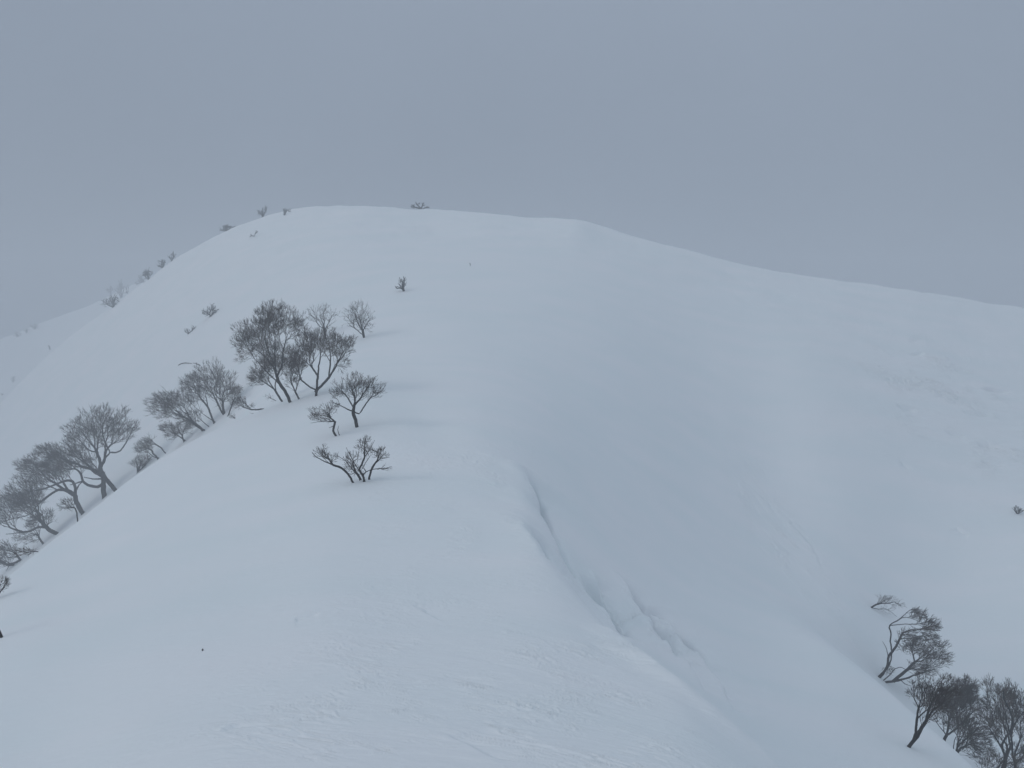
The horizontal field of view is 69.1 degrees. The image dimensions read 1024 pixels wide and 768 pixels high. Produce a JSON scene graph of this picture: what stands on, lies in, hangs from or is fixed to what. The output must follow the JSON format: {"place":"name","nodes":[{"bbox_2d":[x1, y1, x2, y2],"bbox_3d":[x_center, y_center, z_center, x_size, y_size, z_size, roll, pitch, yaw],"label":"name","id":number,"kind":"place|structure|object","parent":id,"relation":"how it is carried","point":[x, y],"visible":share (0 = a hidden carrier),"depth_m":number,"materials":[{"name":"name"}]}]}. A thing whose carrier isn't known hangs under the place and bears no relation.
{"place":"outdoors","nodes":[
{"label":"outdoors","id":0,"kind":"place"},
{"bbox_2d":[0,205,1023,767],"bbox_3d":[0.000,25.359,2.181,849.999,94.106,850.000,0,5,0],"label":"ground","id":1,"kind":"structure","parent":0,"point":[626,501],"depth_m":39.34,"materials":[{"name":"white snow"}]},
{"bbox_2d":[0,576,11,592],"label":"bare shrub","id":2,"kind":"object","parent":1,"relation":"on","point":[6,581],"visible":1,"depth_m":22.90,"materials":[{"name":"grey plant"}]},
{"bbox_2d":[0,538,20,568],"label":"bare tree","id":3,"kind":"object","parent":1,"relation":"on","point":[8,563],"visible":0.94,"depth_m":70.36,"materials":[{"name":"grey plant"}]},
{"bbox_2d":[10,546,37,556],"bbox_3d":[-18.959,6.512,28.988,1.001,0.452,0.800,0,5,0],"label":"bare shrub","id":4,"kind":"object","parent":1,"relation":"on","point":[24,550],"visible":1,"depth_m":28.88,"materials":[{"name":"grey plant"}]},
{"bbox_2d":[0,474,58,534],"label":"bare tree","id":5,"kind":"object","parent":1,"relation":"on","point":[37,518],"visible":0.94,"depth_m":70.04,"materials":[{"name":"grey plant"}]},
{"bbox_2d":[12,521,47,545],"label":"bare shrub","id":6,"kind":"object","parent":1,"relation":"on","point":[30,536],"visible":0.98,"depth_m":70.17,"materials":[{"name":"grey plant"}]},
{"bbox_2d":[0,451,84,520],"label":"bare tree","id":7,"kind":"object","parent":1,"relation":"on","point":[40,472],"visible":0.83,"depth_m":70.31,"materials":[{"name":"grey plant"}]},
{"bbox_2d":[58,496,77,521],"bbox_3d":[-24.371,7.757,40.803,1.051,3.278,0.987,-3,6,-32],"label":"bare shrub","id":8,"kind":"object","parent":1,"relation":"on","point":[67,506],"visible":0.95,"depth_m":40.73,"materials":[{"name":"grey plant"}]},
{"bbox_2d":[32,430,106,498],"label":"bare tree","id":9,"kind":"object","parent":1,"relation":"on","point":[56,454],"visible":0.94,"depth_m":70.10,"materials":[{"name":"grey plant"}]},
{"bbox_2d":[60,403,139,491],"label":"bare tree","id":10,"kind":"object","parent":1,"relation":"on","point":[91,431],"visible":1,"depth_m":68.83,"materials":[{"name":"grey plant"}]},
{"bbox_2d":[101,295,119,307],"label":"bare bush","id":11,"kind":"object","parent":1,"relation":"on","point":[112,301],"visible":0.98,"depth_m":134.28,"materials":[{"name":"grey plant"}]},
{"bbox_2d":[115,285,125,297],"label":"bare bush","id":12,"kind":"object","parent":1,"relation":"on","point":[121,293],"visible":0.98,"depth_m":276.61,"materials":[{"name":"grey plant"}]},
{"bbox_2d":[129,453,151,473],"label":"bare shrub","id":13,"kind":"object","parent":1,"relation":"on","point":[142,464],"visible":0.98,"depth_m":69.57,"materials":[{"name":"grey plant"}]},
{"bbox_2d":[133,437,158,459],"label":"bare shrub","id":14,"kind":"object","parent":1,"relation":"on","point":[141,447],"visible":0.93,"depth_m":68.52,"materials":[{"name":"grey plant"}]},
{"bbox_2d":[143,268,152,279],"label":"bare bush","id":15,"kind":"object","parent":1,"relation":"on","point":[146,272],"visible":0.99,"depth_m":134.29,"materials":[{"name":"grey plant"}]},
{"bbox_2d":[141,434,165,453],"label":"bare shrub","id":16,"kind":"object","parent":1,"relation":"on","point":[148,442],"visible":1,"depth_m":68.22,"materials":[{"name":"grey plant"}]},
{"bbox_2d":[157,260,165,267],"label":"bare bush","id":17,"kind":"object","parent":1,"relation":"on","point":[163,264],"visible":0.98,"depth_m":133.38,"materials":[{"name":"grey plant"}]},
{"bbox_2d":[167,252,175,260],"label":"bare bush","id":18,"kind":"object","parent":1,"relation":"on","point":[173,255],"visible":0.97,"depth_m":134.61,"materials":[{"name":"grey plant"}]},
{"bbox_2d":[142,386,208,430],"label":"bare tree","id":19,"kind":"object","parent":1,"relation":"on","point":[169,403],"visible":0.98,"depth_m":64.28,"materials":[{"name":"grey plant"}]},
{"bbox_2d":[158,416,197,442],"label":"bare shrub","id":20,"kind":"object","parent":1,"relation":"on","point":[174,432],"visible":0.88,"depth_m":66.63,"materials":[{"name":"grey plant"}]},
{"bbox_2d":[177,356,242,423],"bbox_3d":[-25.772,0.578,63.880,4.871,6.020,4.502,4,6,39],"label":"bare tree","id":21,"kind":"object","parent":1,"relation":"on","point":[191,377],"visible":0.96,"depth_m":63.68,"materials":[{"name":"grey plant"}]},
{"bbox_2d":[202,303,218,316],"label":"bare bush","id":22,"kind":"object","parent":1,"relation":"on","point":[212,310],"visible":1,"depth_m":91.58,"materials":[{"name":"grey plant"}]},
{"bbox_2d":[219,224,234,230],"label":"bare bush","id":23,"kind":"object","parent":1,"relation":"on","point":[226,227],"visible":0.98,"depth_m":129.38,"materials":[{"name":"grey plant"}]},
{"bbox_2d":[225,381,242,416],"bbox_3d":[-23.044,1.291,62.099,1.490,3.117,1.233,2,5,21],"label":"bare shrub","id":24,"kind":"object","parent":1,"relation":"on","point":[237,392],"visible":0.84,"depth_m":62.07,"materials":[{"name":"grey plant"}]},
{"bbox_2d":[231,395,264,413],"bbox_3d":[-17.252,1.287,48.517,2.307,1.326,0.909,1,5,10],"label":"bare shrub","id":25,"kind":"object","parent":1,"relation":"on","point":[243,402],"visible":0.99,"depth_m":48.59,"materials":[{"name":"grey plant"}]},
{"bbox_2d":[257,206,266,216],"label":"bare bush","id":26,"kind":"object","parent":1,"relation":"on","point":[261,213],"visible":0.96,"depth_m":126.47,"materials":[{"name":"grey plant"}]},
{"bbox_2d":[246,351,290,401],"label":"bare tree","id":27,"kind":"object","parent":1,"relation":"on","point":[261,376],"visible":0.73,"depth_m":45.91,"materials":[{"name":"grey plant"}]},
{"bbox_2d":[230,298,312,402],"bbox_3d":[-13.810,-1.853,42.399,4.680,6.142,2.637,1,5,10],"label":"bare tree","id":28,"kind":"object","parent":1,"relation":"on","point":[248,333],"visible":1,"depth_m":42.24,"materials":[{"name":"grey plant"}]},
{"bbox_2d":[280,348,307,398],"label":"bare tree","id":29,"kind":"object","parent":1,"relation":"on","point":[291,378],"visible":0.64,"depth_m":42.71,"materials":[{"name":"grey plant"}]},
{"bbox_2d":[287,324,357,395],"bbox_3d":[-10.755,-1.318,41.978,4.169,4.322,2.606,0,5,0],"label":"bare tree","id":30,"kind":"object","parent":1,"relation":"on","point":[308,346],"visible":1,"depth_m":42.00,"materials":[{"name":"grey plant"}]},
{"bbox_2d":[305,400,339,435],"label":"bare tree","id":31,"kind":"object","parent":1,"relation":"on","point":[328,416],"visible":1,"depth_m":33.31,"materials":[{"name":"grey plant"}]},
{"bbox_2d":[306,302,339,335],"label":"bare tree","id":32,"kind":"object","parent":1,"relation":"on","point":[323,313],"visible":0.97,"depth_m":65.88,"materials":[{"name":"grey plant"}]},
{"bbox_2d":[312,434,390,482],"bbox_3d":[-5.663,2.682,26.368,2.860,1.794,0.806,0,5,0],"label":"bare tree","id":33,"kind":"object","parent":1,"relation":"on","point":[352,466],"visible":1,"depth_m":26.34,"materials":[{"name":"grey plant"}]},
{"bbox_2d":[328,371,388,427],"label":"bare tree","id":34,"kind":"object","parent":1,"relation":"on","point":[357,384],"visible":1,"depth_m":34.14,"materials":[{"name":"grey plant"}]},
{"bbox_2d":[343,300,374,337],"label":"bare tree","id":35,"kind":"object","parent":1,"relation":"on","point":[358,322],"visible":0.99,"depth_m":61.39,"materials":[{"name":"grey plant"}]},
{"bbox_2d":[395,276,406,290],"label":"bare bush","id":36,"kind":"object","parent":1,"relation":"on","point":[403,284],"visible":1,"depth_m":75.26,"materials":[{"name":"grey plant"}]},
{"bbox_2d":[410,203,428,208],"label":"bare bush","id":37,"kind":"object","parent":1,"relation":"on","point":[413,207],"visible":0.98,"depth_m":120.22,"materials":[{"name":"grey plant"}]},
{"bbox_2d":[871,594,904,616],"bbox_3d":[23.209,13.621,46.063,2.151,1.502,1.061,0,5,0],"label":"bare shrub","id":38,"kind":"object","parent":1,"relation":"on","point":[885,603],"visible":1,"depth_m":45.97,"materials":[{"name":"grey plant"}]},
{"bbox_2d":[878,606,942,678],"bbox_3d":[20.338,13.279,38.117,3.220,3.846,1.467,0,5,0],"label":"bare tree","id":39,"kind":"object","parent":1,"relation":"on","point":[933,626],"visible":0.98,"depth_m":37.98,"materials":[{"name":"grey plant"}]},
{"bbox_2d":[883,632,954,685],"bbox_3d":[20.792,14.120,37.936,3.706,3.058,1.858,0,5,0],"label":"bare tree","id":40,"kind":"object","parent":1,"relation":"on","point":[924,667],"visible":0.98,"depth_m":37.93,"materials":[{"name":"grey plant"}]},
{"bbox_2d":[904,670,963,747],"bbox_3d":[11.612,9.035,20.583,1.557,2.313,0.926,0,5,0],"label":"bare tree","id":41,"kind":"object","parent":1,"relation":"on","point":[918,732],"visible":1,"depth_m":20.50,"materials":[{"name":"grey plant"}]},
{"bbox_2d":[923,674,985,741],"bbox_3d":[19.227,14.503,32.439,2.607,3.820,1.947,2,5,26],"label":"bare tree","id":42,"kind":"object","parent":1,"relation":"on","point":[969,691],"visible":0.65,"depth_m":32.14,"materials":[{"name":"grey plant"}]},
{"bbox_2d":[937,709,996,759],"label":"bare tree","id":43,"kind":"object","parent":1,"relation":"on","point":[963,725],"visible":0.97,"depth_m":30.16,"materials":[{"name":"grey plant"}]},
{"bbox_2d":[972,673,1019,767],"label":"bare tree","id":44,"kind":"object","parent":1,"relation":"on","point":[998,711],"visible":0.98,"depth_m":29.08,"materials":[{"name":"grey plant"}]},
{"bbox_2d":[975,748,1023,767],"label":"bare shrub","id":45,"kind":"object","parent":1,"relation":"on","point":[987,760],"visible":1,"depth_m":27.71,"materials":[{"name":"grey plant"}]},
{"bbox_2d":[1001,682,1023,767],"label":"bare tree","id":46,"kind":"object","parent":1,"relation":"on","point":[1017,711],"visible":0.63,"depth_m":30.05,"materials":[{"name":"grey plant"}]},
{"bbox_2d":[1011,505,1023,513],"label":"bare bush","id":47,"kind":"object","parent":1,"relation":"on","point":[1017,510],"visible":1,"depth_m":61.09,"materials":[{"name":"grey plant"}]},
{"bbox_2d":[0,0,1023,338],"label":"sky","id":48,"kind":"structure","parent":0,"point":[877,142],"materials":[{"name":"grey"}]}
]}

